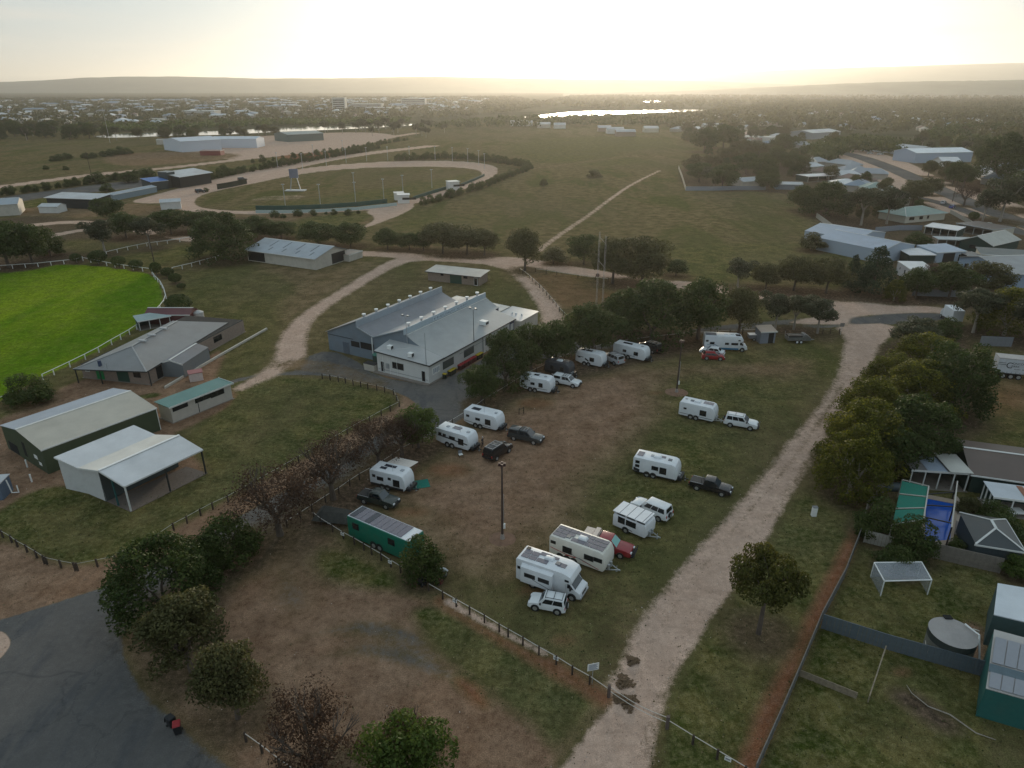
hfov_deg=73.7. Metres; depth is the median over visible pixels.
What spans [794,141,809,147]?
suburb house
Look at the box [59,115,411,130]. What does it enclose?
riverside scrub
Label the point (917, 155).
white warehouse
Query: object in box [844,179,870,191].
suburb house
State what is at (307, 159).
shrub
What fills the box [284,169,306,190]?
screen
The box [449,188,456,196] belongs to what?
shrub
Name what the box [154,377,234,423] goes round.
toilet block
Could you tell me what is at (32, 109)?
town house
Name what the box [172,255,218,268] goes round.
white rail fence
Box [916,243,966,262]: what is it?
open garage
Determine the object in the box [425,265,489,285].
amenities block
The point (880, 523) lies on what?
bush
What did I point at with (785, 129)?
tree
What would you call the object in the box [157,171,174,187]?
control tower
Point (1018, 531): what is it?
bush
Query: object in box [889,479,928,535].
shade cover
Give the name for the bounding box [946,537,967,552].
bush
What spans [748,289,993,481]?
bare ground
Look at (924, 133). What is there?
tree
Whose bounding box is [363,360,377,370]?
storage bin
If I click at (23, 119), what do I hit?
town house
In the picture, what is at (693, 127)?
tree
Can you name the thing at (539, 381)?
caravan
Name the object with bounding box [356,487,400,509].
utility truck
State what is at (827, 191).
tree
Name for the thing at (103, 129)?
tree
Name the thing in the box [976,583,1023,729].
teal house
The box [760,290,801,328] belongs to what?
gum tree
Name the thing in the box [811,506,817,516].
electrical pillar
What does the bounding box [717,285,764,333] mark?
tree
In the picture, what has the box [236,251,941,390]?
dirt road
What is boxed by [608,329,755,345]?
rail fence
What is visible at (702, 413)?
window
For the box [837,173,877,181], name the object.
suburb house
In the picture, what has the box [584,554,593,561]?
window
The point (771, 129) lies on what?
tree
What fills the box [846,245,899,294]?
pine tree
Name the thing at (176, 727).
wheelie bin
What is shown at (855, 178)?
tree
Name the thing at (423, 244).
tree
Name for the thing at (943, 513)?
swimming pool
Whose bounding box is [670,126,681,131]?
suburb house
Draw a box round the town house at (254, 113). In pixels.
[245,112,258,117]
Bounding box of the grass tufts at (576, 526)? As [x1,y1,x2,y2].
[0,272,1023,767]
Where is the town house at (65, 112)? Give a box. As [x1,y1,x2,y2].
[53,110,68,114]
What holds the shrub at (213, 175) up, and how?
on the field
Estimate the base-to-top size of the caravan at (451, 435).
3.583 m
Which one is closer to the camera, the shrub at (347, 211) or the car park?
the shrub at (347, 211)
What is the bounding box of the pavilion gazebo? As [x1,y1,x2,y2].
[956,512,1023,569]
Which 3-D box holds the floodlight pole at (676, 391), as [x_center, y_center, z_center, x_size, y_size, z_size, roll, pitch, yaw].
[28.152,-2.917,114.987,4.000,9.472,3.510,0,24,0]
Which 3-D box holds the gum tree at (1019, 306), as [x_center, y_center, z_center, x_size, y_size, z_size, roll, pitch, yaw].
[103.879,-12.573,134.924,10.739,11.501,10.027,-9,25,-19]
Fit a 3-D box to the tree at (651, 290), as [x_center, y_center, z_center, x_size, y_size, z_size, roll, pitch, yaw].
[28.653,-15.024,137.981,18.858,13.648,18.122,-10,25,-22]
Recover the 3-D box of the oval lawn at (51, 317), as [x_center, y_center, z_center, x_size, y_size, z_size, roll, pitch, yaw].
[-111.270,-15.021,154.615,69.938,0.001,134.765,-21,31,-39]
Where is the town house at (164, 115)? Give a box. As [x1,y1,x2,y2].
[162,113,175,117]
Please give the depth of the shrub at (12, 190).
328.33 m
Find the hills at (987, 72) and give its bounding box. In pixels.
[637,63,1023,84]
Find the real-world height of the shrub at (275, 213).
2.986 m
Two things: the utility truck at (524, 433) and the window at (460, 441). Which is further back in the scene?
the utility truck at (524, 433)
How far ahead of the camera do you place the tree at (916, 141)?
569.34 m
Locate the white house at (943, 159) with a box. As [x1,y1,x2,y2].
[933,157,960,166]
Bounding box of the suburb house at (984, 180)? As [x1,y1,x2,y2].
[980,174,1012,185]
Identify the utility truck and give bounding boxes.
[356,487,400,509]
[507,424,544,444]
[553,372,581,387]
[584,526,637,558]
[688,474,733,496]
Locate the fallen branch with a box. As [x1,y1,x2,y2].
[907,686,995,739]
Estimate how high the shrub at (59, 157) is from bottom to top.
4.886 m
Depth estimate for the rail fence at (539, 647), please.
63.88 m
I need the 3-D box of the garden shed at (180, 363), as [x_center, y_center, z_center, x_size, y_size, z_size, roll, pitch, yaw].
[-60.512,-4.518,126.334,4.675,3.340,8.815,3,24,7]
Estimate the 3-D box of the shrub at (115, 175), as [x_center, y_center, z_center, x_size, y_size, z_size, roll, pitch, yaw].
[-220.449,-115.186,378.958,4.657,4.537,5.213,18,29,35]
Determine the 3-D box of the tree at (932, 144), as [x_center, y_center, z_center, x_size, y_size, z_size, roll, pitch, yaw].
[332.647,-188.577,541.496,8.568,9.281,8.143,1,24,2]
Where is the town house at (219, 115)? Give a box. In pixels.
[209,114,229,118]
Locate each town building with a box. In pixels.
[182,110,220,114]
[267,102,299,103]
[332,98,346,111]
[350,104,383,108]
[365,107,390,111]
[401,98,426,106]
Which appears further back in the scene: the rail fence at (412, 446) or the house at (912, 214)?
the house at (912, 214)
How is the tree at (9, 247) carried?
on the field
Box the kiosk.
[187,368,203,381]
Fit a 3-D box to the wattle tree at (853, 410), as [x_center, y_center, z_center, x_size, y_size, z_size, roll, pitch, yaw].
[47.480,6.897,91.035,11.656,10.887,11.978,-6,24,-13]
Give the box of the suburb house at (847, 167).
[836,165,863,169]
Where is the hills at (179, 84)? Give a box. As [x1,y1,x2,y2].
[0,76,803,92]
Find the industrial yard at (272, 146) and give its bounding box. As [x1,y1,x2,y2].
[184,133,394,159]
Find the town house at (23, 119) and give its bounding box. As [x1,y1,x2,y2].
[18,118,32,123]
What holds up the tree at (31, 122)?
on the field
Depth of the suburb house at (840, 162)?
432.98 m
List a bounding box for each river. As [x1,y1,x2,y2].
[96,124,411,137]
[524,110,702,117]
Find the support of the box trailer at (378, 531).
on the field
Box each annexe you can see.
[156,139,162,144]
[200,150,224,155]
[343,249,362,261]
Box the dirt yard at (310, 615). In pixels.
[0,351,605,767]
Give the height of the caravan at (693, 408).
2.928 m
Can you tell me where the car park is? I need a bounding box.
[6,180,142,201]
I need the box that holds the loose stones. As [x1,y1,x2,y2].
[0,272,1022,767]
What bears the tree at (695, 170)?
on the house blocks at (872, 222)
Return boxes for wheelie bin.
[164,713,175,727]
[172,719,182,735]
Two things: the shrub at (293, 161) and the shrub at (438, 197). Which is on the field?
the shrub at (438, 197)
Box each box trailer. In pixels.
[347,506,423,559]
[747,333,756,340]
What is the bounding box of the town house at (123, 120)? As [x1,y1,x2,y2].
[113,119,140,123]
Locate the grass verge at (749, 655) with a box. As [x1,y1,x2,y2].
[313,476,857,767]
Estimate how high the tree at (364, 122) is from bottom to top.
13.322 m
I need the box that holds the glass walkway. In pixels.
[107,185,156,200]
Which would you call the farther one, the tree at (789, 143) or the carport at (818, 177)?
the tree at (789, 143)
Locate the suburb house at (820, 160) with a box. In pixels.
[814,157,827,165]
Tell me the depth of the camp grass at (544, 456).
96.61 m
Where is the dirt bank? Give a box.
[739,530,863,767]
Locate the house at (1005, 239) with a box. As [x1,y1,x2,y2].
[958,230,1020,251]
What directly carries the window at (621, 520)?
in the caravan at (633, 519)
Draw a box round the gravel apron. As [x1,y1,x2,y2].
[366,203,413,227]
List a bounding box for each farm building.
[510,120,532,125]
[537,122,550,127]
[554,123,565,128]
[597,125,610,131]
[606,127,623,133]
[615,129,635,135]
[642,126,658,131]
[701,123,722,127]
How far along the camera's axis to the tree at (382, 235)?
216.03 m
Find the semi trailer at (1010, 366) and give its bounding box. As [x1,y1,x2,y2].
[992,353,1023,379]
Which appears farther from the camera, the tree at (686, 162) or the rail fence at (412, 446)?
the tree at (686, 162)
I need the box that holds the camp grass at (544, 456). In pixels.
[396,349,822,646]
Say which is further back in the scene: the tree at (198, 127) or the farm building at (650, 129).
the farm building at (650, 129)
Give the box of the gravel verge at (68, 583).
[0,342,508,639]
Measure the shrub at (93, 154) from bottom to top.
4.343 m
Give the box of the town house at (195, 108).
[192,107,211,109]
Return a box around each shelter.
[133,313,170,330]
[870,561,931,595]
[961,251,981,256]
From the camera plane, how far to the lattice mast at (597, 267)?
160.37 m
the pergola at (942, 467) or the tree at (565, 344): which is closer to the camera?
the pergola at (942, 467)
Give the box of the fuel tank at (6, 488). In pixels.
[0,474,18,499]
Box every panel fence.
[678,167,685,188]
[685,186,765,190]
[755,528,861,767]
[816,213,831,223]
[821,614,985,675]
[863,484,884,524]
[863,531,893,546]
[875,225,922,231]
[912,289,972,296]
[926,544,1004,572]
[950,210,970,221]
[979,336,1013,346]
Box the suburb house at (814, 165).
[795,162,823,171]
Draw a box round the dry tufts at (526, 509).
[0,273,1023,767]
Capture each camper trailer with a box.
[311,505,352,524]
[785,331,813,343]
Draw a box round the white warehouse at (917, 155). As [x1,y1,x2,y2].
[892,147,972,162]
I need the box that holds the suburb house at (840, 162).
[825,159,863,167]
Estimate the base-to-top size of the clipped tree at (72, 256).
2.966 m
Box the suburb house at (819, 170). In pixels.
[812,167,823,173]
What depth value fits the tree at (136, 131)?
667.81 m
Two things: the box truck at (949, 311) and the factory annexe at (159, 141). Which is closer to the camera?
the box truck at (949, 311)
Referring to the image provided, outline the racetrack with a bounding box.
[135,146,498,214]
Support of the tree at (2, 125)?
on the field
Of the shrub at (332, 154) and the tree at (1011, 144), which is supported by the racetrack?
the shrub at (332, 154)
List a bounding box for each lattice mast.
[596,232,600,295]
[602,236,606,298]
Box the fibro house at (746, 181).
[733,177,758,185]
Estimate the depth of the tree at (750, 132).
615.35 m
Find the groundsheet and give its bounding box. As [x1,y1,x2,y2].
[413,479,430,488]
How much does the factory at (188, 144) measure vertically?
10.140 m
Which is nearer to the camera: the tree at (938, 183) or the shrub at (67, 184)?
the tree at (938, 183)
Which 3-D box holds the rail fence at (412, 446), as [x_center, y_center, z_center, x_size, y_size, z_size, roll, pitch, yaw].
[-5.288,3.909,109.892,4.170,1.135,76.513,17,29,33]
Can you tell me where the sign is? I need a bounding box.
[587,662,598,681]
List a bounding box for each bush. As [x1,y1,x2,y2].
[0,372,55,408]
[34,233,65,255]
[201,511,265,572]
[396,533,446,589]
[539,178,548,185]
[539,246,570,263]
[586,169,603,178]
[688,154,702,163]
[798,232,828,250]
[852,496,900,540]
[870,544,919,577]
[887,513,941,569]
[903,231,934,247]
[936,316,963,341]
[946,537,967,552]
[955,497,981,513]
[974,498,1017,521]
[986,510,1023,541]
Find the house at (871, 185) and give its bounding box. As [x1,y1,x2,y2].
[859,182,892,189]
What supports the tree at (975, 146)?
on the field
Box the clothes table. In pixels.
[1009,507,1023,513]
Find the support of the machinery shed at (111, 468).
on the dirt yard at (310, 615)
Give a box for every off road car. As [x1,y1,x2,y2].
[195,189,205,192]
[482,440,512,460]
[606,351,624,365]
[630,497,673,521]
[638,340,662,353]
[723,411,759,430]
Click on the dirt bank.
(769, 713)
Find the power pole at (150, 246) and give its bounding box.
[147,230,154,261]
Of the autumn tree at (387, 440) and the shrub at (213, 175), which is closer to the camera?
the autumn tree at (387, 440)
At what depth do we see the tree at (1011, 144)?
354.52 m
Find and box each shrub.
[0,186,11,194]
[7,185,15,194]
[19,187,27,192]
[24,184,33,191]
[33,185,39,191]
[39,182,50,190]
[48,156,56,160]
[54,182,61,187]
[55,154,65,160]
[61,178,71,187]
[62,152,73,158]
[71,177,80,185]
[79,152,89,158]
[83,175,93,183]
[85,171,108,183]
[88,152,97,157]
[98,151,107,156]
[98,183,115,191]
[104,149,116,155]
[110,172,117,180]
[115,146,125,154]
[117,171,138,182]
[123,148,133,153]
[138,168,157,179]
[210,171,216,178]
[215,169,223,177]
[216,164,227,172]
[224,167,233,175]
[235,166,241,173]
[241,165,247,172]
[258,154,266,161]
[261,162,269,168]
[267,160,275,167]
[269,210,280,217]
[277,158,285,166]
[284,157,290,164]
[289,157,295,164]
[292,209,302,216]
[304,154,310,161]
[309,209,316,215]
[329,150,335,157]
[330,209,337,214]
[344,209,352,214]
[393,153,401,160]
[400,152,407,160]
[410,152,416,159]
[418,196,428,204]
[423,151,430,159]
[426,194,435,203]
[435,194,441,201]
[440,151,448,158]
[442,189,453,198]
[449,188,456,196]
[451,151,458,159]
[460,153,466,159]
[468,153,475,159]
[468,182,476,190]
[474,183,481,189]
[481,152,488,160]
[484,179,490,185]
[493,174,500,181]
[498,156,505,163]
[507,169,514,176]
[516,158,522,165]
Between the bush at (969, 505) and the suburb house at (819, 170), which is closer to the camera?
the bush at (969, 505)
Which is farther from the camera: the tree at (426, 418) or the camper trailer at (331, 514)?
the tree at (426, 418)
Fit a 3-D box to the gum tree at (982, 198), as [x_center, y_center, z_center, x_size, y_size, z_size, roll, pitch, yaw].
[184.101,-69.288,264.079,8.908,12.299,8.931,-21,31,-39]
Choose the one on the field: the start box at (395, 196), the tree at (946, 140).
the start box at (395, 196)
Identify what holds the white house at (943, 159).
on the field
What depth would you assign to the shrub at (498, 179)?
370.80 m
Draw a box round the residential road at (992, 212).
[843,152,1023,234]
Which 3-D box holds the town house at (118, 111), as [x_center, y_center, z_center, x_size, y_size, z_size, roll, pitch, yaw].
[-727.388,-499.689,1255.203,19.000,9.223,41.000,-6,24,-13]
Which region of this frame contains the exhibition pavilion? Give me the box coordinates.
[325,286,538,385]
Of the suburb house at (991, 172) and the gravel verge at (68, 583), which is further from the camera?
the suburb house at (991, 172)
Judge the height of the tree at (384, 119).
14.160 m
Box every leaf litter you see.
[612,693,625,704]
[615,672,636,689]
[617,693,639,713]
[626,655,639,666]
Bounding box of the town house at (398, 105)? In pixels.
[391,104,408,108]
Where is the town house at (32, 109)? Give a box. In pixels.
[22,108,47,111]
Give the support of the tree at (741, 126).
on the field
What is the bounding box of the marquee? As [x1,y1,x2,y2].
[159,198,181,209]
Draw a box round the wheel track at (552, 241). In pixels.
[538,171,661,251]
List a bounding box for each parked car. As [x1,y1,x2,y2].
[527,590,568,615]
[699,346,724,354]
[701,350,724,360]
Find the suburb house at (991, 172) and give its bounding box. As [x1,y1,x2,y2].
[975,170,995,180]
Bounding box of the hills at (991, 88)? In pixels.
[563,80,1023,96]
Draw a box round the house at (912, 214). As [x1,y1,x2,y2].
[878,205,947,222]
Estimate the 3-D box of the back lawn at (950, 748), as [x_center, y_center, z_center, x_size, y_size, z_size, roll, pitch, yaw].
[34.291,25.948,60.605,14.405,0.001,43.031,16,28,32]
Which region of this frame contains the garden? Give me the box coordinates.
[860,490,1023,559]
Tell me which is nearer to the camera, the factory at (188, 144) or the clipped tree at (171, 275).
the clipped tree at (171, 275)
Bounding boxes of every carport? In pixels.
[796,173,840,181]
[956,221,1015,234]
[977,481,1023,519]
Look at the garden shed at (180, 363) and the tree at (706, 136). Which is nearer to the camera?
the garden shed at (180, 363)
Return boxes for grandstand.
[170,168,212,187]
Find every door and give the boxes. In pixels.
[96,371,104,378]
[116,372,129,381]
[343,342,349,353]
[380,360,384,371]
[421,370,425,381]
[450,275,461,283]
[510,321,513,330]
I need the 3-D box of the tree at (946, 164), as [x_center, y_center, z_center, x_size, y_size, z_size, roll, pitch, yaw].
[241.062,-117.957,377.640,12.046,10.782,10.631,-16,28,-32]
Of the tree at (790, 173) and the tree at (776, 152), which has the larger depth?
the tree at (776, 152)
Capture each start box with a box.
[393,191,403,199]
[397,193,415,203]
[446,180,464,189]
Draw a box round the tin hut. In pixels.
[755,325,777,343]
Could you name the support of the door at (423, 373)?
in the exhibition pavilion
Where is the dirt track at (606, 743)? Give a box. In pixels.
[26,221,894,767]
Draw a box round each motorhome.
[516,546,588,600]
[702,332,746,351]
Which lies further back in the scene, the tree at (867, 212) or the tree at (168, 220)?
the tree at (867, 212)
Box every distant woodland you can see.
[0,95,547,126]
[418,112,1023,160]
[530,94,1023,108]
[641,97,1023,136]
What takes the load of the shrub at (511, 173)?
on the field
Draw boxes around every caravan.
[369,457,418,491]
[435,421,481,450]
[464,404,508,430]
[520,371,559,392]
[545,357,577,377]
[549,524,619,571]
[575,347,610,367]
[613,340,653,361]
[613,501,660,538]
[632,449,687,480]
[678,396,723,421]
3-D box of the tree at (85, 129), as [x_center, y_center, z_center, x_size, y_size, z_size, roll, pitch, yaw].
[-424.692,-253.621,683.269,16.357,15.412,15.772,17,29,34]
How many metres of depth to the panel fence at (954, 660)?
62.59 m
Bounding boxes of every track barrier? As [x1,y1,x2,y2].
[217,179,246,188]
[255,199,386,209]
[256,203,396,212]
[413,186,445,198]
[460,174,484,183]
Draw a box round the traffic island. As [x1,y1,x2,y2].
[0,631,12,660]
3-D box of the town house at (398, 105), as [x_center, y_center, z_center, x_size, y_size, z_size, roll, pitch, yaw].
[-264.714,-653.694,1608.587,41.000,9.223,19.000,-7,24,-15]
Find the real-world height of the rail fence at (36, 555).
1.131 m
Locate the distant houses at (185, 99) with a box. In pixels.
[0,97,488,109]
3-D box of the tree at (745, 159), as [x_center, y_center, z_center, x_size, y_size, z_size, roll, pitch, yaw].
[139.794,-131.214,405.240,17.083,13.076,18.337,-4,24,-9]
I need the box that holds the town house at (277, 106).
[264,105,282,109]
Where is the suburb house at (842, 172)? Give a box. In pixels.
[826,170,861,179]
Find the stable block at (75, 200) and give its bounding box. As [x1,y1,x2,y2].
[43,192,110,208]
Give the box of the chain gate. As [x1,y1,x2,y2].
[607,684,669,729]
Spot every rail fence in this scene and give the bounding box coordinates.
[0,258,77,268]
[0,529,116,570]
[41,272,166,379]
[82,257,151,270]
[106,237,191,253]
[122,401,399,550]
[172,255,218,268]
[243,731,293,767]
[285,345,601,527]
[312,512,411,578]
[321,374,399,403]
[428,582,607,695]
[519,267,567,318]
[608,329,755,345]
[670,721,747,767]
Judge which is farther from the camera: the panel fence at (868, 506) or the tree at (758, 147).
the tree at (758, 147)
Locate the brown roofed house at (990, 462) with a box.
[951,440,1023,492]
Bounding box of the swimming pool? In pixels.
[922,495,958,545]
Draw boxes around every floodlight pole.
[489,461,515,545]
[665,339,687,396]
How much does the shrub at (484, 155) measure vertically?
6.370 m
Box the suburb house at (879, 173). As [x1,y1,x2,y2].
[851,167,888,179]
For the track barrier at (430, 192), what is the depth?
331.36 m
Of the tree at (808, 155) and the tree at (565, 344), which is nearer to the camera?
the tree at (565, 344)
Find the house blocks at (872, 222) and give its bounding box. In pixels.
[681,154,1023,333]
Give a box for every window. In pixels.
[133,372,140,377]
[195,393,210,403]
[211,388,223,397]
[213,334,221,342]
[351,341,359,347]
[360,342,373,350]
[392,362,403,370]
[393,480,399,487]
[443,356,453,369]
[458,438,463,445]
[464,345,473,357]
[485,419,490,425]
[562,545,571,554]
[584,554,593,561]
[594,557,601,563]
[618,516,624,524]
[626,520,635,528]
[659,467,665,474]
[699,410,706,416]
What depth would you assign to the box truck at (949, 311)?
149.62 m
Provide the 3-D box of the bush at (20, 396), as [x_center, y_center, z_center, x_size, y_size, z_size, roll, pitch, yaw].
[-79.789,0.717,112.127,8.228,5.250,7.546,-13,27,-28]
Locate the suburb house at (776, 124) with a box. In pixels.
[767,123,782,126]
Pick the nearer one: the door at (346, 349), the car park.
the door at (346, 349)
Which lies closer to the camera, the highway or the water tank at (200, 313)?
the water tank at (200, 313)
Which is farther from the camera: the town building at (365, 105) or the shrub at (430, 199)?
the town building at (365, 105)
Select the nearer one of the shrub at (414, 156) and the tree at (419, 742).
the tree at (419, 742)
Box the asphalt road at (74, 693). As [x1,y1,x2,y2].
[0,313,945,767]
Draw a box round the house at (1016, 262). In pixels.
[958,255,1023,288]
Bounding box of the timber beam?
[799,670,857,698]
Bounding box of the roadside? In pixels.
[840,150,1023,229]
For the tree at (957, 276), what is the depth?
165.07 m
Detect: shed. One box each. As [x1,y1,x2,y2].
[0,197,24,215]
[0,388,160,473]
[37,203,66,212]
[54,425,206,511]
[144,307,197,323]
[161,343,209,377]
[244,238,347,269]
[773,181,803,189]
[804,223,885,237]
[816,229,914,261]
[897,261,942,285]
[899,248,936,263]
[924,223,964,236]
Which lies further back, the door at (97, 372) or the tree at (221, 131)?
the tree at (221, 131)
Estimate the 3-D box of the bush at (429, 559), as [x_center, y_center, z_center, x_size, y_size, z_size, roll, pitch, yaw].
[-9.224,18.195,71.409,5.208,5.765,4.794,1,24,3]
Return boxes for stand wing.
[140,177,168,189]
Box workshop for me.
[274,131,323,141]
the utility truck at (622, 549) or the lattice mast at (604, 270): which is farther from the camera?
the lattice mast at (604, 270)
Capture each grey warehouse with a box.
[790,129,840,139]
[890,144,931,153]
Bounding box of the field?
[0,118,1023,767]
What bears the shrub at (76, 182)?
on the field
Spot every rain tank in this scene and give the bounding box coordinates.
[372,352,376,361]
[923,615,980,666]
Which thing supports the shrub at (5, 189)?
on the field
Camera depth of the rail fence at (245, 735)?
53.42 m
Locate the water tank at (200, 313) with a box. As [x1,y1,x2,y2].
[193,310,203,316]
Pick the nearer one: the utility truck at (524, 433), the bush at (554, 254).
the utility truck at (524, 433)
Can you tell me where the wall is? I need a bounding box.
[164,328,266,388]
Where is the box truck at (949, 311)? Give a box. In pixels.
[940,305,964,323]
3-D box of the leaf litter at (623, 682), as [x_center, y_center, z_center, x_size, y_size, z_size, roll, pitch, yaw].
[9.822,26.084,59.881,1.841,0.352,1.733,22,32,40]
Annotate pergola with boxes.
[894,453,973,491]
[925,481,957,545]
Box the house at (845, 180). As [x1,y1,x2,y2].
[829,178,851,187]
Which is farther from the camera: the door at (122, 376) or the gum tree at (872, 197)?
the gum tree at (872, 197)
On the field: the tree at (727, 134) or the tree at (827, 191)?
the tree at (727, 134)
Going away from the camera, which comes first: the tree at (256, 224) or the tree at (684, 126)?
the tree at (256, 224)
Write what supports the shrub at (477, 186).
on the field
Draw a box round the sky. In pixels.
[0,0,1023,81]
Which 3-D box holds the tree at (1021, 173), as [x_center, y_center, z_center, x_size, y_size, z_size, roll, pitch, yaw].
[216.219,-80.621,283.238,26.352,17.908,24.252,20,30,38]
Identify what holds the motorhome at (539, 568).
on the camp grass at (544, 456)
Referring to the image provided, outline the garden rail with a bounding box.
[867,646,886,701]
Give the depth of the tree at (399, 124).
764.28 m
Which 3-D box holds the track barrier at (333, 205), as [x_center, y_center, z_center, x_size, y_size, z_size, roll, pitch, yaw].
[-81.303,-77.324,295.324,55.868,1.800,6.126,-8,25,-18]
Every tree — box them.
[0,122,6,136]
[0,127,7,138]
[0,220,37,267]
[2,222,54,264]
[3,120,18,136]
[17,126,28,139]
[17,126,33,138]
[24,124,34,131]
[25,121,36,131]
[34,121,55,137]
[47,121,59,132]
[60,124,78,138]
[65,123,80,134]
[69,253,81,262]
[75,219,116,252]
[79,122,97,138]
[86,250,107,263]
[87,197,126,217]
[97,529,226,637]
[99,125,111,137]
[107,211,140,237]
[109,126,119,139]
[110,256,125,267]
[125,584,229,681]
[127,217,166,248]
[128,259,143,269]
[131,126,141,139]
[147,209,193,233]
[149,262,161,274]
[156,127,169,138]
[157,124,172,131]
[160,267,173,275]
[163,294,192,306]
[166,526,234,576]
[168,273,181,282]
[172,129,185,137]
[176,283,185,288]
[177,124,186,131]
[179,210,218,227]
[184,639,270,719]
[185,129,195,136]
[185,211,259,265]
[189,127,199,135]
[192,125,201,132]
[218,127,225,135]
[218,461,327,536]
[219,123,227,133]
[224,128,233,133]
[234,126,240,135]
[239,128,249,135]
[239,215,274,238]
[257,670,365,767]
[259,124,269,134]
[262,221,298,238]
[268,126,279,133]
[278,427,375,500]
[295,220,336,243]
[319,120,328,132]
[328,221,367,246]
[339,122,345,133]
[343,415,414,463]
[347,707,459,767]
[351,122,359,128]
[361,120,370,131]
[368,126,374,135]
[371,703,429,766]
[372,120,383,125]
[372,227,398,249]
[378,412,427,456]
[381,117,389,128]
[391,124,396,132]
[392,121,401,132]
[394,232,420,249]
[395,403,438,447]
[411,230,432,250]
[412,123,418,134]
[418,221,464,253]
[421,126,430,132]
[425,119,433,125]
[442,224,490,254]
[457,363,504,403]
[472,228,503,255]
[480,328,531,393]
[504,228,543,270]
[511,322,557,369]
[531,319,578,357]
[560,301,630,348]
[565,234,601,264]
[589,236,636,283]
[599,288,647,332]
[611,278,698,352]
[621,235,675,283]
[665,259,689,275]
[669,276,732,338]
[679,123,692,130]
[680,159,698,167]
[681,126,693,140]
[685,125,697,134]
[685,132,692,141]
[685,162,712,181]
[689,126,722,151]
[701,166,726,185]
[703,154,723,166]
[704,121,714,126]
[704,144,713,154]
[705,163,741,185]
[711,123,744,146]
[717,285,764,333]
[718,147,741,162]
[726,257,760,286]
[729,540,811,634]
[731,151,762,173]
[738,124,744,134]
[744,140,774,153]
[747,129,758,140]
[747,157,780,173]
[749,125,757,132]
[750,261,782,289]
[754,172,782,190]
[755,170,767,183]
[757,129,766,135]
[759,145,792,163]
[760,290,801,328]
[765,125,777,135]
[768,133,803,149]
[768,167,779,177]
[776,125,791,134]
[777,254,815,290]
[781,153,810,171]
[783,294,812,329]
[785,184,819,210]
[786,165,801,176]
[796,180,855,216]
[798,132,805,140]
[798,154,814,161]
[799,162,812,172]
[799,294,839,333]
[804,255,858,292]
[806,123,815,129]
[810,396,912,482]
[810,422,896,508]
[823,164,840,179]
[824,374,905,435]
[826,134,840,140]
[839,254,862,287]
[841,187,889,224]
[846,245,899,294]
[851,176,863,180]
[855,204,871,220]
[858,419,938,473]
[860,351,917,397]
[861,171,872,180]
[870,358,968,422]
[871,205,887,215]
[875,185,910,223]
[876,180,890,189]
[881,279,908,301]
[882,177,893,185]
[883,331,966,372]
[884,391,965,472]
[888,315,943,352]
[899,266,940,298]
[901,179,935,204]
[904,339,1003,423]
[912,137,922,145]
[913,134,922,139]
[913,199,924,205]
[919,130,929,141]
[921,137,927,145]
[922,160,940,176]
[922,177,945,192]
[925,260,940,290]
[925,261,986,298]
[926,140,936,147]
[937,161,952,179]
[939,136,951,146]
[943,160,966,184]
[950,164,981,185]
[951,287,1012,332]
[953,182,982,205]
[954,137,970,147]
[961,141,973,147]
[965,260,1021,290]
[966,286,1023,337]
[968,144,981,156]
[968,212,979,219]
[969,131,1023,184]
[974,189,1000,220]
[985,176,1023,221]
[998,170,1023,203]
[999,553,1023,578]
[1012,299,1023,319]
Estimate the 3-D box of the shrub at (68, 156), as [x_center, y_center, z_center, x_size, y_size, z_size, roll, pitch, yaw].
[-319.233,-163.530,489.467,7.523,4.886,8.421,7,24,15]
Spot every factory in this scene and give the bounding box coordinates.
[162,136,221,151]
[213,136,264,147]
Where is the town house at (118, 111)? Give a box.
[108,109,121,113]
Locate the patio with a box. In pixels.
[932,236,969,246]
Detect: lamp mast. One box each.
[401,314,409,343]
[469,307,476,337]
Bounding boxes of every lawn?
[0,265,164,401]
[0,378,393,566]
[763,546,1006,767]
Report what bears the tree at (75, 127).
on the field
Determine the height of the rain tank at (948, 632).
2.714 m
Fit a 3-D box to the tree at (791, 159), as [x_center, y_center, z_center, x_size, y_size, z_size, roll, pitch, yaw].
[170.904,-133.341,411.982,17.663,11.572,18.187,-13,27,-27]
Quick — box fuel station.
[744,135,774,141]
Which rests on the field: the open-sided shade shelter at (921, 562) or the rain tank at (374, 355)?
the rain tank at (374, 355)
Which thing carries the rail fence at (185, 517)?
on the lawn at (369, 398)
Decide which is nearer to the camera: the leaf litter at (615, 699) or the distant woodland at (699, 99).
the leaf litter at (615, 699)
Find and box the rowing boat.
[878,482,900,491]
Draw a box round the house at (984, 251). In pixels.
[975,247,1023,255]
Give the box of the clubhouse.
[73,316,245,385]
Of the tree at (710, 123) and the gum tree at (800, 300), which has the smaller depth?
the gum tree at (800, 300)
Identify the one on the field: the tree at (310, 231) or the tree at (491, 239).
the tree at (310, 231)
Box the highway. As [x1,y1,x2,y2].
[0,133,419,187]

